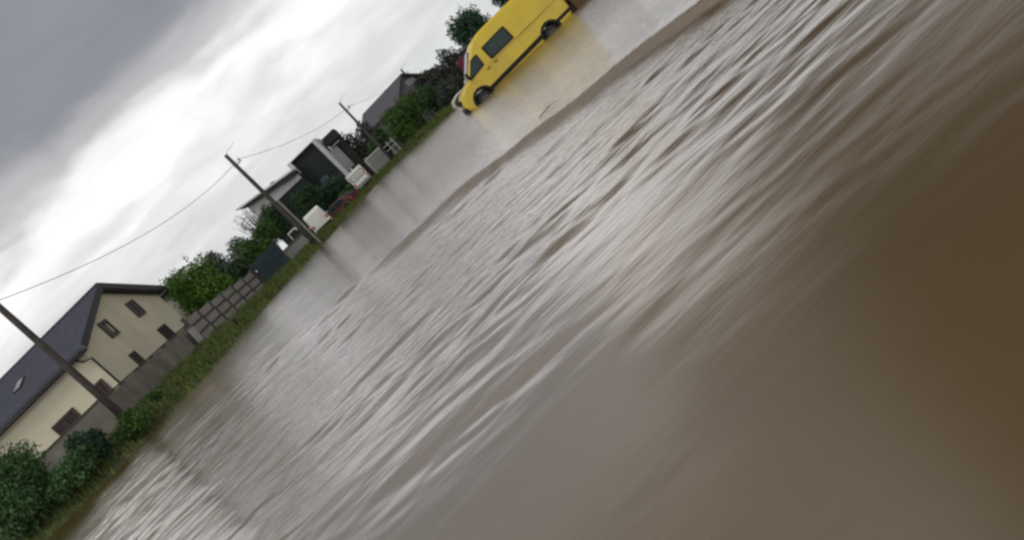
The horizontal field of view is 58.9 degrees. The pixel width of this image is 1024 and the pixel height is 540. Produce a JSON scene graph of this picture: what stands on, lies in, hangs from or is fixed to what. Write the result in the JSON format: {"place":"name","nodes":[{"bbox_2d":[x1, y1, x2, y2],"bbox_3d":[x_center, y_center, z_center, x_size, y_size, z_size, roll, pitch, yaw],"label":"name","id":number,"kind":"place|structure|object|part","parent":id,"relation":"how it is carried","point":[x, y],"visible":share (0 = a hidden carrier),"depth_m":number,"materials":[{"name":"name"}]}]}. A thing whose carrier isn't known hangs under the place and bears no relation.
{"place":"outdoors","nodes":[
{"label":"outdoors","id":0,"kind":"place"},
{"bbox_2d":[0,87,462,539],"bbox_3d":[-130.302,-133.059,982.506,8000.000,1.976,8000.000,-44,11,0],"label":"ground","id":1,"kind":"structure","parent":0,"point":[55,522],"depth_m":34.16,"materials":[{"name":"green plant"}]},
{"bbox_2d":[0,439,64,539],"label":"bush","id":2,"kind":"object","parent":1,"relation":"on","point":[23,493],"visible":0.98,"depth_m":32.98,"materials":[{"name":"green plant"}]},
{"bbox_2d":[0,400,118,537],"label":"garden wall","id":3,"kind":"structure","parent":1,"relation":"on","point":[98,414],"depth_m":38.16,"materials":[{"name":"concrete"}]},
{"bbox_2d":[41,444,101,503],"bbox_3d":[-15.998,7.544,33.344,2.596,1.875,2.561,-44,11,0],"label":"bush","id":4,"kind":"object","parent":1,"relation":"on","point":[74,469],"visible":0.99,"depth_m":32.83,"materials":[{"name":"green plant"}]},
{"bbox_2d":[0,303,144,433],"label":"utility pole","id":5,"kind":"object","parent":1,"relation":"on","point":[80,378],"visible":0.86,"depth_m":34.36,"materials":[{"name":"wood"}]},
{"bbox_2d":[63,427,112,466],"bbox_3d":[-15.710,6.742,33.894,1.662,2.167,1.416,-36,14,37],"label":"bush","id":6,"kind":"object","parent":1,"relation":"on","point":[92,437],"visible":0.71,"depth_m":33.63,"materials":[{"name":"green plant"}]},
{"bbox_2d":[0,282,183,462],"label":"cream house","id":7,"kind":"structure","parent":1,"relation":"on","point":[105,338],"depth_m":48.02,"materials":[{"name":"paint"}]},
{"bbox_2d":[51,407,80,435],"bbox_3d":[-22.777,7.851,46.503,1.550,0.850,0.110,-44,11,4],"label":"window","id":8,"kind":"structure","parent":7,"relation":"in","point":[71,415],"depth_m":46.47,"materials":[{"name":"brown glass"}]},
{"bbox_2d":[94,378,112,394],"bbox_3d":[-20.911,6.076,46.308,0.700,0.900,0.110,-44,11,4],"label":"window","id":9,"kind":"structure","parent":7,"relation":"in","point":[100,384],"depth_m":46.27,"materials":[{"name":"glass"}]},
{"bbox_2d":[97,319,120,338],"bbox_3d":[-22.113,3.212,49.737,0.140,1.110,1.190,-44,11,4],"label":"window","id":10,"kind":"structure","parent":7,"relation":"in","point":[105,325],"depth_m":49.67,"materials":[{"name":"glass"}]},
{"bbox_2d":[124,299,146,317],"bbox_3d":[-22.518,2.289,54.261,0.140,1.140,1.290,-44,11,4],"label":"window","id":11,"kind":"structure","parent":7,"relation":"in","point":[132,305],"depth_m":54.18,"materials":[{"name":"glass"}]},
{"bbox_2d":[128,350,146,364],"bbox_3d":[-20.525,4.886,49.768,0.110,1.000,0.850,-44,11,4],"label":"window","id":12,"kind":"structure","parent":7,"relation":"in","point":[133,355],"depth_m":49.70,"materials":[{"name":"brown glass"}]},
{"bbox_2d":[157,323,174,339],"bbox_3d":[-20.988,3.797,55.162,0.140,1.060,1.440,-44,11,4],"label":"window","id":13,"kind":"structure","parent":7,"relation":"in","point":[164,330],"depth_m":55.09,"materials":[{"name":"brown glass"}]},
{"bbox_2d":[108,407,151,444],"bbox_3d":[-14.375,6.026,34.507,1.906,1.588,1.400,-44,11,0],"label":"bush","id":14,"kind":"object","parent":1,"relation":"on","point":[132,421],"visible":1,"depth_m":34.15,"materials":[{"name":"green plant"}]},
{"bbox_2d":[133,388,161,409],"bbox_3d":[-15.286,5.727,37.980,1.609,0.985,1.344,-40,11,20],"label":"bush","id":15,"kind":"object","parent":1,"relation":"on","point":[151,396],"visible":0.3,"depth_m":37.87,"materials":[{"name":"green plant"}]},
{"bbox_2d":[106,323,203,411],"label":"garden wall","id":16,"kind":"structure","parent":1,"relation":"on","point":[133,388],"depth_m":43.34,"materials":[{"name":"concrete"}]},
{"bbox_2d":[160,267,192,319],"bbox_3d":[-22.605,2.907,63.113,2.600,5.120,5.600,-44,11,4],"label":"extension","id":17,"kind":"object","parent":1,"relation":"on","point":[171,304],"visible":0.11,"depth_m":60.52,"materials":[{"name":"beige paint"}]},
{"bbox_2d":[188,327,203,342],"bbox_3d":[-17.381,3.554,49.878,0.080,0.900,0.900,-38,11,2],"label":"board","id":18,"kind":"object","parent":1,"relation":"on","point":[195,333],"visible":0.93,"depth_m":49.75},
{"bbox_2d":[159,251,235,316],"bbox_3d":[-20.584,1.454,60.378,4.525,5.227,3.387,-44,11,0],"label":"tree","id":19,"kind":"object","parent":1,"relation":"on","point":[200,287],"visible":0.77,"depth_m":59.87,"materials":[{"name":"green plant"}]},
{"bbox_2d":[199,250,227,276],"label":"tree","id":20,"kind":"object","parent":1,"relation":"on","point":[218,260],"visible":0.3,"depth_m":89.23,"materials":[{"name":"green plant"}]},
{"bbox_2d":[180,270,263,338],"bbox_3d":[-17.480,2.085,56.132,0.180,2.528,10.214,-42,11,15],"label":"panel fence","id":21,"kind":"object","parent":1,"relation":"on","point":[204,321],"visible":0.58,"depth_m":55.26,"materials":[{"name":"concrete"}]},
{"bbox_2d":[218,251,248,284],"bbox_3d":[-19.669,0.778,64.638,3.651,3.465,2.864,-44,11,0],"label":"bush","id":22,"kind":"object","parent":1,"relation":"on","point":[233,270],"visible":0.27,"depth_m":64.48,"materials":[{"name":"green plant"}]},
{"bbox_2d":[225,236,254,263],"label":"tree","id":23,"kind":"object","parent":1,"relation":"on","point":[235,241],"visible":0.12,"depth_m":88.33,"materials":[{"name":"green plant"}]},
{"bbox_2d":[233,258,260,279],"bbox_3d":[-19.156,0.385,65.590,2.579,3.226,2.075,-44,11,0],"label":"bush","id":24,"kind":"object","parent":1,"relation":"on","point":[246,260],"visible":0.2,"depth_m":64.97,"materials":[{"name":"green plant"}]},
{"bbox_2d":[233,204,282,250],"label":"bare shrub","id":25,"kind":"object","parent":1,"relation":"on","point":[249,220],"visible":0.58,"depth_m":72.01,"materials":[{"name":"grey plant"}]},
{"bbox_2d":[234,217,282,259],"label":"bush","id":26,"kind":"object","parent":1,"relation":"on","point":[263,236],"visible":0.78,"depth_m":67.99,"materials":[{"name":"green plant"}]},
{"bbox_2d":[248,242,289,282],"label":"sheet gate","id":27,"kind":"structure","parent":1,"relation":"on","point":[269,261],"depth_m":61.55,"materials":[{"name":"metal"}]},
{"bbox_2d":[224,143,320,244],"bbox_3d":[-14.932,-4.469,58.480,1.168,9.267,0.380,-44,11,0],"label":"utility pole","id":28,"kind":"object","parent":1,"relation":"on","point":[307,233],"visible":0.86,"depth_m":58.45,"materials":[{"name":"wood"}]},
{"bbox_2d":[0,159,238,299],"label":"overhead wire","id":29,"kind":"object","parent":28,"relation":"attached to","point":[122,246],"visible":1,"depth_m":41.83,"materials":[{"name":"grey metal"}]},
{"bbox_2d":[240,110,343,158],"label":"overhead wire","id":30,"kind":"object","parent":28,"relation":"attached to","point":[293,140],"visible":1,"depth_m":65.14,"materials":[{"name":"grey metal"}]},
{"bbox_2d":[256,203,292,240],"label":"bush","id":31,"kind":"object","parent":1,"relation":"on","point":[273,215],"visible":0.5,"depth_m":75.59,"materials":[{"name":"green plant"}]},
{"bbox_2d":[283,227,309,258],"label":"garden shed","id":32,"kind":"structure","parent":1,"relation":"on","point":[299,241],"depth_m":63.20,"materials":[{"name":"concrete"}]},
{"bbox_2d":[235,129,373,245],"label":"modern house","id":33,"kind":"structure","parent":1,"relation":"on","point":[317,162],"depth_m":85.70,"materials":[{"name":"white paint"}]},
{"bbox_2d":[285,182,324,217],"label":"bush","id":34,"kind":"object","parent":1,"relation":"on","point":[309,198],"visible":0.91,"depth_m":76.87,"materials":[{"name":"green plant"}]},
{"bbox_2d":[303,205,332,233],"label":"parked van","id":35,"kind":"object","parent":1,"relation":"on","point":[315,218],"visible":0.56,"depth_m":68.43,"materials":[{"name":"white paint"}]},
{"bbox_2d":[316,173,346,211],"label":"bush","id":36,"kind":"object","parent":1,"relation":"on","point":[332,189],"visible":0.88,"depth_m":79.67,"materials":[{"name":"green plant"}]},
{"bbox_2d":[328,190,360,217],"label":"parked car","id":37,"kind":"object","parent":1,"relation":"on","point":[340,202],"visible":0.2,"depth_m":72.56,"materials":[{"name":"red paint"}]},
{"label":"side window","id":38,"kind":"part","parent":37,"relation":"part of","materials":[{"name":"black glass"}]},
{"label":"side window","id":39,"kind":"part","parent":37,"relation":"part of","materials":[{"name":"black glass"}]},
{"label":"rear window","id":40,"kind":"part","parent":37,"relation":"part of","materials":[{"name":"grey glass"}]},
{"bbox_2d":[338,182,355,197],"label":"bush","id":41,"kind":"object","parent":1,"relation":"on","point":[349,186],"visible":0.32,"depth_m":77.40,"materials":[{"name":"green plant"}]},
{"bbox_2d":[345,164,372,190],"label":"delivery van","id":42,"kind":"object","parent":1,"relation":"on","point":[358,177],"visible":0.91,"depth_m":77.06,"materials":[{"name":"white paint"}]},
{"bbox_2d":[340,120,384,159],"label":"tree","id":43,"kind":"object","parent":1,"relation":"on","point":[358,146],"visible":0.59,"depth_m":89.32,"materials":[{"name":"green plant"}]},
{"bbox_2d":[338,94,392,159],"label":"utility pole","id":44,"kind":"object","parent":1,"relation":"on","point":[383,150],"visible":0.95,"depth_m":78.07,"materials":[{"name":"wood"}]},
{"bbox_2d":[364,147,389,173],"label":"storage container","id":45,"kind":"object","parent":1,"relation":"on","point":[376,160],"visible":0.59,"depth_m":80.17,"materials":[{"name":"white paint"}]},
{"bbox_2d":[367,127,394,156],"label":"bush","id":46,"kind":"object","parent":1,"relation":"on","point":[381,141],"visible":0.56,"depth_m":81.98,"materials":[{"name":"green plant"}]},
{"bbox_2d":[384,138,400,152],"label":"railing","id":47,"kind":"object","parent":1,"relation":"on","point":[392,146],"visible":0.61,"depth_m":79.44,"materials":[{"name":"grey metal"}]},
{"bbox_2d":[360,73,441,154],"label":"dark house","id":48,"kind":"structure","parent":1,"relation":"on","point":[384,100],"depth_m":105.80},
{"bbox_2d":[405,76,414,85],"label":"window","id":49,"kind":"structure","parent":48,"relation":"in","point":[411,79],"depth_m":105.75,"materials":[{"name":"grey glass"}]},
{"bbox_2d":[378,93,429,148],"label":"bush","id":50,"kind":"object","parent":1,"relation":"on","point":[406,120],"visible":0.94,"depth_m":78.88,"materials":[{"name":"green plant"}]},
{"bbox_2d":[397,90,426,123],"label":"bush","id":51,"kind":"object","parent":1,"relation":"on","point":[412,93],"visible":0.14,"depth_m":83.72,"materials":[{"name":"green plant"}]},
{"bbox_2d":[414,67,435,89],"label":"bush","id":52,"kind":"object","parent":1,"relation":"on","point":[423,79],"visible":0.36,"depth_m":89.59,"materials":[{"name":"green plant"}]},
{"bbox_2d":[413,82,442,117],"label":"bush","id":53,"kind":"object","parent":1,"relation":"on","point":[427,97],"visible":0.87,"depth_m":76.97,"materials":[{"name":"green plant"}]},
{"bbox_2d":[428,62,457,92],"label":"tree","id":54,"kind":"object","parent":1,"relation":"on","point":[440,71],"visible":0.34,"depth_m":83.93,"materials":[{"name":"green plant"}]},
{"bbox_2d":[436,75,464,106],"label":"bush","id":55,"kind":"object","parent":1,"relation":"on","point":[449,91],"visible":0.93,"depth_m":72.34,"materials":[{"name":"green plant"}]},
{"bbox_2d":[435,47,465,78],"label":"bush","id":56,"kind":"object","parent":1,"relation":"on","point":[450,59],"visible":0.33,"depth_m":77.85,"materials":[{"name":"green plant"}]},
{"bbox_2d":[456,51,466,73],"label":"parked van","id":57,"kind":"object","parent":1,"relation":"on","point":[460,63],"visible":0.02,"depth_m":73.61,"materials":[{"name":"red paint"}]},
{"bbox_2d":[445,3,490,50],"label":"tree","id":58,"kind":"object","parent":1,"relation":"on","point":[469,24],"visible":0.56,"depth_m":79.16,"materials":[{"name":"green plant"}]},
{"bbox_2d":[491,0,508,8],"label":"tree","id":59,"kind":"object","parent":1,"relation":"on","point":[502,2],"visible":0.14,"depth_m":82.16,"materials":[{"name":"green plant"}]},
{"bbox_2d":[0,0,501,377],"label":"sky","id":60,"kind":"structure","parent":0,"point":[116,116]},
{"bbox_2d":[46,0,1023,539],"bbox_3d":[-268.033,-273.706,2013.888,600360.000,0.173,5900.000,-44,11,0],"label":"water","id":61,"kind":"structure","parent":0,"point":[706,270],"depth_m":4.61,"materials":[{"name":"brown liquid"}]},
{"bbox_2d":[452,0,575,114],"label":"panel van","id":62,"kind":"object","parent":61,"relation":"in","point":[509,37],"visible":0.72,"depth_m":40.56,"materials":[{"name":"yellow paint"}]},
{"bbox_3d":[-1.719,-9.037,40.488,0.996,0.705,0.064,-44,11,0],"label":"front door window","id":63,"kind":"part","parent":62,"relation":"part of","materials":[{"name":"grey glass"}]},
{"bbox_3d":[-0.664,-10.155,40.467,1.416,0.728,0.067,-44,11,0],"label":"side window","id":64,"kind":"part","parent":62,"relation":"part of","materials":[{"name":"grey glass"}]},
{"bbox_2d":[539,101,555,118],"bbox_3d":[0.605,-2.682,14.979,0.386,0.037,0.508,-31,17,50],"label":"drifting branch","id":65,"kind":"object","parent":61,"relation":"on","point":[547,107],"visible":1,"depth_m":14.94,"materials":[{"name":"beige wood"}]},
{"bbox_2d":[565,0,584,8],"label":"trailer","id":66,"kind":"object","parent":61,"relation":"in","point":[576,3],"visible":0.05,"depth_m":40.86,"materials":[{"name":"metal"}]}
]}

